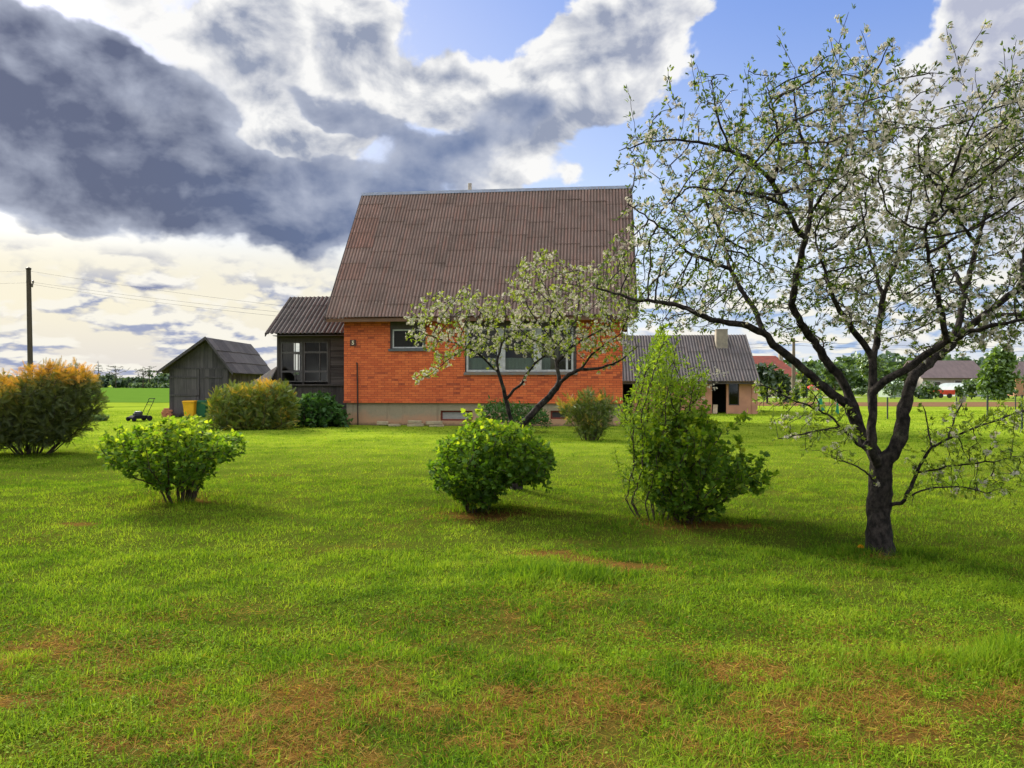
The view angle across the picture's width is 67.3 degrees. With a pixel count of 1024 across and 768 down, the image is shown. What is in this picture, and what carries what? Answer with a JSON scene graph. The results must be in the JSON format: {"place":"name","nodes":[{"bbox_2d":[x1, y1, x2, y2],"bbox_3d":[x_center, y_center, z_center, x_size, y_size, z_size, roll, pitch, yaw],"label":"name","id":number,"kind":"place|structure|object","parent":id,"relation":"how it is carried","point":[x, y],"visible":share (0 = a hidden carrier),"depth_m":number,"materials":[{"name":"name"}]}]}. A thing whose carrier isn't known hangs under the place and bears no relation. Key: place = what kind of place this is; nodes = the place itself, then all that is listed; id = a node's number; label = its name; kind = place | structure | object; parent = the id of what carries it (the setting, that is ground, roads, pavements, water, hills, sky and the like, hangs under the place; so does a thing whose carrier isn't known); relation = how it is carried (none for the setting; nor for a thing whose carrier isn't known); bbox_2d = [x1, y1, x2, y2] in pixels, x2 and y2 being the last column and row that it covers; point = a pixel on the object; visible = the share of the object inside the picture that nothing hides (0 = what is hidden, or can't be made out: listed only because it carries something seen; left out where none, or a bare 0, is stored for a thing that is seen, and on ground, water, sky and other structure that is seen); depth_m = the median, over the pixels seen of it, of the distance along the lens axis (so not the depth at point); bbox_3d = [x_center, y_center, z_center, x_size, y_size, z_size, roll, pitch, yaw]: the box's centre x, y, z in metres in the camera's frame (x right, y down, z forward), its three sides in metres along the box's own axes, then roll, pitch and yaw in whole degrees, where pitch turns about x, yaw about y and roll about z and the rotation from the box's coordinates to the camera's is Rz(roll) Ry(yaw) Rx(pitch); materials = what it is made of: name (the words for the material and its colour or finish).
{"place":"outdoors","nodes":[
{"label":"outdoors","id":0,"kind":"place"},
{"bbox_2d":[16,388,168,402],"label":"field","id":1,"kind":"structure","parent":0,"point":[160,395],"depth_m":116.40,"materials":[{"name":"green plant"}]},
{"bbox_2d":[94,364,110,385],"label":"bare tree","id":2,"kind":"object","parent":1,"relation":"on","point":[98,365],"visible":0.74,"depth_m":299.99,"materials":[{"name":"grey plant"}]},
{"bbox_2d":[106,365,124,387],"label":"bare tree","id":3,"kind":"object","parent":1,"relation":"on","point":[111,373],"visible":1,"depth_m":299.81,"materials":[{"name":"grey plant"}]},
{"bbox_2d":[134,368,148,387],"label":"bare tree","id":4,"kind":"object","parent":1,"relation":"on","point":[142,376],"visible":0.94,"depth_m":299.88,"materials":[{"name":"grey plant"}]},
{"bbox_2d":[128,382,168,387],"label":"scrub","id":5,"kind":"object","parent":1,"relation":"on","point":[145,385],"visible":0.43,"depth_m":299.09,"materials":[{"name":"green plant"}]},
{"bbox_2d":[139,366,159,382],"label":"bare tree","id":6,"kind":"object","parent":1,"relation":"on","point":[149,370],"visible":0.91,"depth_m":299.76,"materials":[{"name":"grey plant"}]},
{"bbox_2d":[0,385,1023,767],"bbox_3d":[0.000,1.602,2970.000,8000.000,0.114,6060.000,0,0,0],"label":"lawn","id":7,"kind":"structure","parent":0,"point":[706,527],"depth_m":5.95,"materials":[{"name":"green plant"}]},
{"bbox_2d":[26,267,33,384],"bbox_3d":[-28.804,-2.593,46.000,0.496,8.786,0.310,0,0,0],"label":"utility pole","id":8,"kind":"object","parent":7,"relation":"on","point":[29,284],"visible":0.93,"depth_m":45.89,"materials":[{"name":"wood"}]},
{"bbox_2d":[33,284,272,315],"bbox_3d":[-18.274,-4.474,41.900,22.389,2.988,0.013,0,0,21],"label":"power line","id":9,"kind":"object","parent":8,"relation":"attached to","point":[157,302],"visible":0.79,"depth_m":42.36,"materials":[{"name":"metal"}]},
{"bbox_2d":[34,282,274,311],"bbox_3d":[-18.274,-4.643,41.900,22.389,2.906,0.013,0,0,21],"label":"power line","id":10,"kind":"object","parent":8,"relation":"attached to","point":[163,299],"visible":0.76,"depth_m":42.23,"materials":[{"name":"metal"}]},
{"bbox_2d":[32,271,280,305],"bbox_3d":[-18.370,-5.109,41.900,22.567,3.312,0.012,0,0,21],"label":"power line","id":11,"kind":"object","parent":8,"relation":"attached to","point":[160,290],"visible":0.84,"depth_m":42.35,"materials":[{"name":"metal"}]},
{"bbox_2d":[0,355,112,454],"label":"yew shrub","id":12,"kind":"object","parent":7,"relation":"on","point":[41,410],"visible":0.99,"depth_m":17.07,"materials":[{"name":"green plant"}]},
{"bbox_2d":[91,414,109,420],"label":"iris clump","id":13,"kind":"object","parent":7,"relation":"on","point":[100,418],"visible":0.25,"depth_m":33.33,"materials":[{"name":"green plant"}]},
{"bbox_2d":[126,398,154,420],"bbox_3d":[-15.931,1.098,33.038,0.600,0.972,1.008,0,0,40],"label":"lawn mower","id":14,"kind":"object","parent":7,"relation":"on","point":[136,415],"visible":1,"depth_m":32.86,"materials":[{"name":"black plastic"}]},
{"bbox_2d":[0,370,298,387],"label":"treeline","id":15,"kind":"object","parent":7,"relation":"on","point":[123,382],"visible":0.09,"depth_m":321.42,"materials":[{"name":"green plant"}]},
{"bbox_2d":[93,411,249,502],"bbox_3d":[-4.559,1.008,10.406,1.822,1.293,1.647,0,0,0],"label":"maple shrub","id":16,"kind":"object","parent":7,"relation":"on","point":[192,452],"visible":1,"depth_m":10.03,"materials":[{"name":"green plant"}]},
{"bbox_2d":[182,400,197,416],"bbox_3d":[-15.455,1.198,37.014,0.619,0.804,0.628,0,0,0],"label":"waste bin","id":17,"kind":"object","parent":7,"relation":"on","point":[189,406],"visible":0.81,"depth_m":36.76,"materials":[{"name":"plastic"}]},
{"bbox_2d":[196,400,209,416],"bbox_3d":[-15.005,1.198,37.314,0.587,0.804,0.628,0,0,1],"label":"waste bin","id":18,"kind":"object","parent":7,"relation":"on","point":[200,409],"visible":0.66,"depth_m":37.06,"materials":[{"name":"plastic"}]},
{"bbox_2d":[156,336,270,416],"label":"wooden shed","id":19,"kind":"structure","parent":7,"relation":"on","point":[200,369],"depth_m":37.79,"materials":[{"name":"grey wood"}]},
{"bbox_2d":[169,369,198,415],"bbox_3d":[-16.079,0.443,37.766,1.479,2.333,0.065,0,0,0],"label":"door","id":20,"kind":"structure","parent":19,"relation":"in","point":[183,383],"depth_m":37.77,"materials":[{"name":"grey wood"}]},
{"bbox_2d":[200,369,227,416],"bbox_3d":[-14.616,0.439,37.769,1.389,2.326,0.062,0,0,0],"label":"door","id":21,"kind":"structure","parent":19,"relation":"in","point":[209,378],"depth_m":37.76,"materials":[{"name":"grey wood"}]},
{"bbox_2d":[194,376,301,430],"bbox_3d":[-9.290,0.768,27.143,3.569,2.173,3.641,0,0,0],"label":"thuja shrub","id":22,"kind":"object","parent":7,"relation":"on","point":[258,405],"visible":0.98,"depth_m":26.46,"materials":[{"name":"green plant"}]},
{"bbox_2d":[250,366,277,386],"bbox_3d":[-10.290,0.478,31.006,1.448,2.444,1.178,0,0,0],"label":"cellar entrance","id":23,"kind":"object","parent":7,"relation":"on","point":[272,373],"visible":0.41,"depth_m":31.41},
{"bbox_2d":[287,390,353,427],"bbox_3d":[-7.328,1.000,29.191,2.758,1.559,2.961,0,0,0],"label":"peony shrub","id":24,"kind":"object","parent":7,"relation":"on","point":[320,407],"visible":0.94,"depth_m":28.75,"materials":[{"name":"green plant"}]},
{"bbox_2d":[377,421,387,424],"bbox_3d":[-4.965,1.498,29.524,0.450,0.133,0.153,2,1,6],"label":"stone slab","id":25,"kind":"object","parent":7,"relation":"on","point":[382,422],"depth_m":29.45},
{"bbox_2d":[407,423,423,426],"bbox_3d":[-3.682,1.565,29.389,0.654,0.110,0.187,-2,-1,7],"label":"stone slab","id":26,"kind":"object","parent":7,"relation":"on","point":[417,424],"depth_m":29.31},
{"bbox_2d":[408,420,421,422],"bbox_3d":[-3.715,1.440,29.391,0.538,0.100,0.192,1,1,5],"label":"stone slab","id":27,"kind":"object","parent":26,"relation":"on","point":[414,421],"depth_m":29.31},
{"bbox_2d":[265,183,637,426],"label":"brick house","id":28,"kind":"structure","parent":7,"relation":"on","point":[362,358],"depth_m":30.57,"materials":[{"name":"brick"}]},
{"bbox_2d":[388,321,427,350],"bbox_3d":[-4.010,-1.859,29.772,1.532,1.184,0.236,0,0,6],"label":"window","id":29,"kind":"structure","parent":28,"relation":"in","point":[398,342],"depth_m":29.81,"materials":[{"name":"glass"}]},
{"bbox_2d":[441,411,472,420],"bbox_3d":[-2.123,1.220,29.695,1.243,0.386,0.050,0,0,6],"label":"basement window","id":30,"kind":"structure","parent":28,"relation":"in","point":[445,415],"depth_m":29.70,"materials":[{"name":"grey glass"}]},
{"bbox_2d":[464,320,577,374],"bbox_3d":[0.333,-1.380,29.389,4.340,2.065,0.431,0,0,6],"label":"window","id":31,"kind":"structure","parent":28,"relation":"in","point":[473,366],"depth_m":29.39,"materials":[{"name":"glass"}]},
{"bbox_2d":[551,411,569,418],"bbox_3d":[1.830,1.172,29.266,0.723,0.319,0.050,0,0,6],"label":"basement window","id":32,"kind":"structure","parent":28,"relation":"in","point":[554,414],"depth_m":29.27,"materials":[{"name":"grey glass"}]},
{"bbox_2d":[425,404,558,512],"bbox_3d":[-0.240,0.946,9.727,1.651,1.432,1.745,0,0,0],"label":"maple shrub","id":33,"kind":"object","parent":7,"relation":"on","point":[497,459],"visible":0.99,"depth_m":9.29,"materials":[{"name":"green plant"}]},
{"bbox_2d":[482,395,553,431],"bbox_3d":[0.173,1.006,25.484,2.462,1.309,1.816,0,0,0],"label":"rose shrub","id":34,"kind":"object","parent":7,"relation":"on","point":[498,409],"visible":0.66,"depth_m":25.23,"materials":[{"name":"green plant"}]},
{"bbox_2d":[403,248,643,489],"bbox_3d":[0.171,-0.190,11.415,3.545,3.620,2.644,0,0,0],"label":"cherry tree","id":35,"kind":"object","parent":7,"relation":"on","point":[584,336],"visible":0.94,"depth_m":11.19,"materials":[{"name":"green plant"}]},
{"bbox_2d":[555,386,617,440],"bbox_3d":[2.121,0.858,21.849,1.825,1.673,1.615,0,0,10],"label":"yew shrub","id":36,"kind":"object","parent":7,"relation":"on","point":[593,421],"visible":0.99,"depth_m":21.57,"materials":[{"name":"green plant"}]},
{"bbox_2d":[610,323,728,520],"bbox_3d":[1.905,0.469,9.225,1.450,2.406,1.330,0,0,0],"label":"plum thicket","id":37,"kind":"object","parent":7,"relation":"on","point":[643,413],"visible":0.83,"depth_m":8.98,"materials":[{"name":"green plant"}]},
{"bbox_2d":[620,329,759,413],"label":"outbuilding","id":38,"kind":"structure","parent":7,"relation":"on","point":[721,350],"depth_m":42.86,"materials":[{"name":"grey paint"}]},
{"bbox_2d":[729,384,738,404],"bbox_3d":[11.922,0.537,41.396,0.553,1.211,0.050,0,0,6],"label":"window","id":39,"kind":"structure","parent":38,"relation":"in","point":[738,384],"depth_m":41.34,"materials":[{"name":"glass"}]},
{"bbox_2d":[625,390,779,523],"bbox_3d":[2.234,0.878,9.106,1.734,1.609,1.792,0,0,37],"label":"maple shrub","id":40,"kind":"object","parent":7,"relation":"on","point":[695,475],"visible":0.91,"depth_m":8.63,"materials":[{"name":"green plant"}]},
{"bbox_2d":[713,405,717,413],"bbox_3d":[10.892,1.349,41.251,0.240,0.478,0.353,0,0,19],"label":"plank","id":41,"kind":"object","parent":7,"relation":"on","point":[715,408],"visible":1,"depth_m":41.23,"materials":[{"name":"wood"}]},
{"bbox_2d":[586,2,1023,555],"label":"cherry tree","id":42,"kind":"object","parent":7,"relation":"on","point":[878,530],"visible":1,"depth_m":6.94,"materials":[{"name":"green plant"}]},
{"bbox_2d":[817,394,824,410],"bbox_3d":[18.425,0.965,46.000,0.544,1.470,0.517,0,0,0],"label":"net cover","id":43,"kind":"object","parent":7,"relation":"on","point":[821,402],"visible":0.33,"depth_m":45.87,"materials":[{"name":"fabric"}]},
{"bbox_2d":[795,361,984,390],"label":"forest","id":44,"kind":"object","parent":7,"relation":"on","point":[859,382],"visible":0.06,"depth_m":178.23,"materials":[{"name":"green plant"}]},
{"bbox_2d":[783,350,1023,369],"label":"forest","id":45,"kind":"object","parent":7,"relation":"on","point":[894,359],"visible":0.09,"depth_m":225.68,"materials":[{"name":"green plant"}]},
{"bbox_2d":[986,395,988,426],"bbox_3d":[17.830,1.065,28.860,0.064,1.270,0.064,0,0,0],"label":"fence post","id":46,"kind":"object","parent":7,"relation":"on","point":[987,402],"visible":0.71,"depth_m":28.84,"materials":[{"name":"grey wood"}]},
{"bbox_2d":[1020,395,1022,428],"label":"fence post","id":47,"kind":"object","parent":7,"relation":"on","point":[1022,414],"visible":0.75,"depth_m":26.82,"materials":[{"name":"grey wood"}]},
{"bbox_2d":[0,0,1023,377],"label":"sky","id":48,"kind":"structure","parent":0,"point":[225,149],"materials":[{"name":"white"}]},
{"bbox_2d":[758,402,1020,406],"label":"tilled soil","id":49,"kind":"structure","parent":0,"point":[973,404],"depth_m":59.62,"materials":[{"name":"brown soil"}]},
{"bbox_2d":[755,362,783,403],"bbox_3d":[20.379,-0.001,61.907,2.562,3.611,1.930,0,0,39],"label":"tree","id":50,"kind":"object","parent":49,"relation":"on","point":[770,376],"visible":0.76,"depth_m":61.48,"materials":[{"name":"green plant"}]},
{"bbox_2d":[775,369,794,402],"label":"conifer tree","id":51,"kind":"object","parent":49,"relation":"on","point":[786,381],"visible":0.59,"depth_m":65.56,"materials":[{"name":"green plant"}]},
{"bbox_2d":[758,390,1023,401],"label":"yard lawn","id":52,"kind":"structure","parent":0,"point":[860,398],"depth_m":78.95,"materials":[{"name":"green plant"}]},
{"bbox_2d":[753,354,797,395],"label":"cottage","id":53,"kind":"structure","parent":52,"relation":"on","point":[779,363],"depth_m":102.29,"materials":[{"name":"red tile"}]},
{"bbox_2d":[792,338,798,387],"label":"utility pole","id":54,"kind":"object","parent":52,"relation":"on","point":[793,369],"visible":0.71,"depth_m":79.87,"materials":[{"name":"wood"}]},
{"bbox_2d":[799,345,1023,351],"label":"power line","id":55,"kind":"object","parent":54,"relation":"attached to","point":[922,350],"visible":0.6,"depth_m":82.70,"materials":[{"name":"metal"}]},
{"bbox_2d":[792,386,800,400],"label":"garden shrub","id":56,"kind":"object","parent":52,"relation":"on","point":[797,396],"visible":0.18,"depth_m":71.67,"materials":[{"name":"green plant"}]},
{"bbox_2d":[799,385,808,398],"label":"garden shrub","id":57,"kind":"object","parent":52,"relation":"on","point":[805,394],"visible":0.55,"depth_m":81.82,"materials":[{"name":"green plant"}]},
{"bbox_2d":[796,367,825,397],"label":"garden tree","id":58,"kind":"object","parent":52,"relation":"on","point":[804,379],"visible":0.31,"depth_m":87.39,"materials":[{"name":"green plant"}]},
{"bbox_2d":[820,363,860,390],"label":"garden tree","id":59,"kind":"object","parent":52,"relation":"on","point":[832,378],"visible":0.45,"depth_m":109.07,"materials":[{"name":"green plant"}]},
{"bbox_2d":[852,386,867,395],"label":"garden shrub","id":60,"kind":"object","parent":52,"relation":"on","point":[861,390],"visible":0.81,"depth_m":99.24,"materials":[{"name":"green plant"}]},
{"bbox_2d":[854,353,887,380],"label":"garden tree","id":61,"kind":"object","parent":52,"relation":"on","point":[863,364],"visible":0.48,"depth_m":119.52,"materials":[{"name":"green plant"}]},
{"bbox_2d":[878,381,903,396],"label":"glasshouse","id":62,"kind":"structure","parent":52,"relation":"on","point":[880,394],"depth_m":93.21,"materials":[{"name":"glass"}]},
{"bbox_2d":[881,374,903,398],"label":"garden shrub","id":63,"kind":"object","parent":52,"relation":"on","point":[892,390],"visible":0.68,"depth_m":83.44,"materials":[{"name":"green plant"}]},
{"bbox_2d":[888,364,907,382],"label":"garden tree","id":64,"kind":"object","parent":52,"relation":"on","point":[893,369],"visible":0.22,"depth_m":117.68,"materials":[{"name":"green plant"}]},
{"bbox_2d":[914,386,929,396],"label":"garden shrub","id":65,"kind":"object","parent":52,"relation":"on","point":[916,394],"visible":0.24,"depth_m":93.86,"materials":[{"name":"green plant"}]},
{"bbox_2d":[916,380,943,398],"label":"garden shrub","id":66,"kind":"object","parent":52,"relation":"on","point":[930,388],"visible":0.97,"depth_m":81.63,"materials":[{"name":"green plant"}]},
{"bbox_2d":[903,361,980,388],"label":"barn","id":67,"kind":"structure","parent":52,"relation":"on","point":[940,372],"depth_m":113.22,"materials":[{"name":"white paint"}]},
{"bbox_2d":[933,390,954,397],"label":"trailer","id":68,"kind":"object","parent":52,"relation":"on","point":[949,393],"visible":0.78,"depth_m":87.40,"materials":[{"name":"orange paint"}]},
{"bbox_2d":[954,385,968,396],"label":"garden shrub","id":69,"kind":"object","parent":52,"relation":"on","point":[959,392],"visible":0.87,"depth_m":89.92,"materials":[{"name":"green plant"}]},
{"bbox_2d":[939,383,984,395],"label":"polytunnel","id":70,"kind":"structure","parent":52,"relation":"on","point":[947,386],"depth_m":102.22,"materials":[{"name":"white paint"}]},
{"bbox_2d":[961,378,977,398],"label":"garden shrub","id":71,"kind":"object","parent":52,"relation":"on","point":[969,386],"visible":0.87,"depth_m":79.85,"materials":[{"name":"green plant"}]},
{"bbox_2d":[974,343,1021,399],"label":"willow tree","id":72,"kind":"object","parent":52,"relation":"on","point":[997,376],"visible":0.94,"depth_m":75.45,"materials":[{"name":"green plant"}]},
{"bbox_2d":[986,389,1018,398],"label":"garden shrub","id":73,"kind":"object","parent":52,"relation":"on","point":[1012,394],"visible":0.13,"depth_m":83.42,"materials":[{"name":"green plant"}]},
{"bbox_2d":[1010,362,1023,395],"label":"cottage","id":74,"kind":"structure","parent":52,"relation":"on","point":[1020,365],"depth_m":100.40,"materials":[{"name":"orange paint"}]},
{"label":"stone slab","id":75,"kind":"object","parent":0,"visible":0},
{"bbox_2d":[426,421,442,423],"bbox_3d":[-2.966,1.474,29.312,0.647,0.122,0.204,-1,-1,3],"label":"stone slab","id":76,"kind":"object","parent":75,"relation":"on","point":[434,422],"depth_m":29.21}
]}

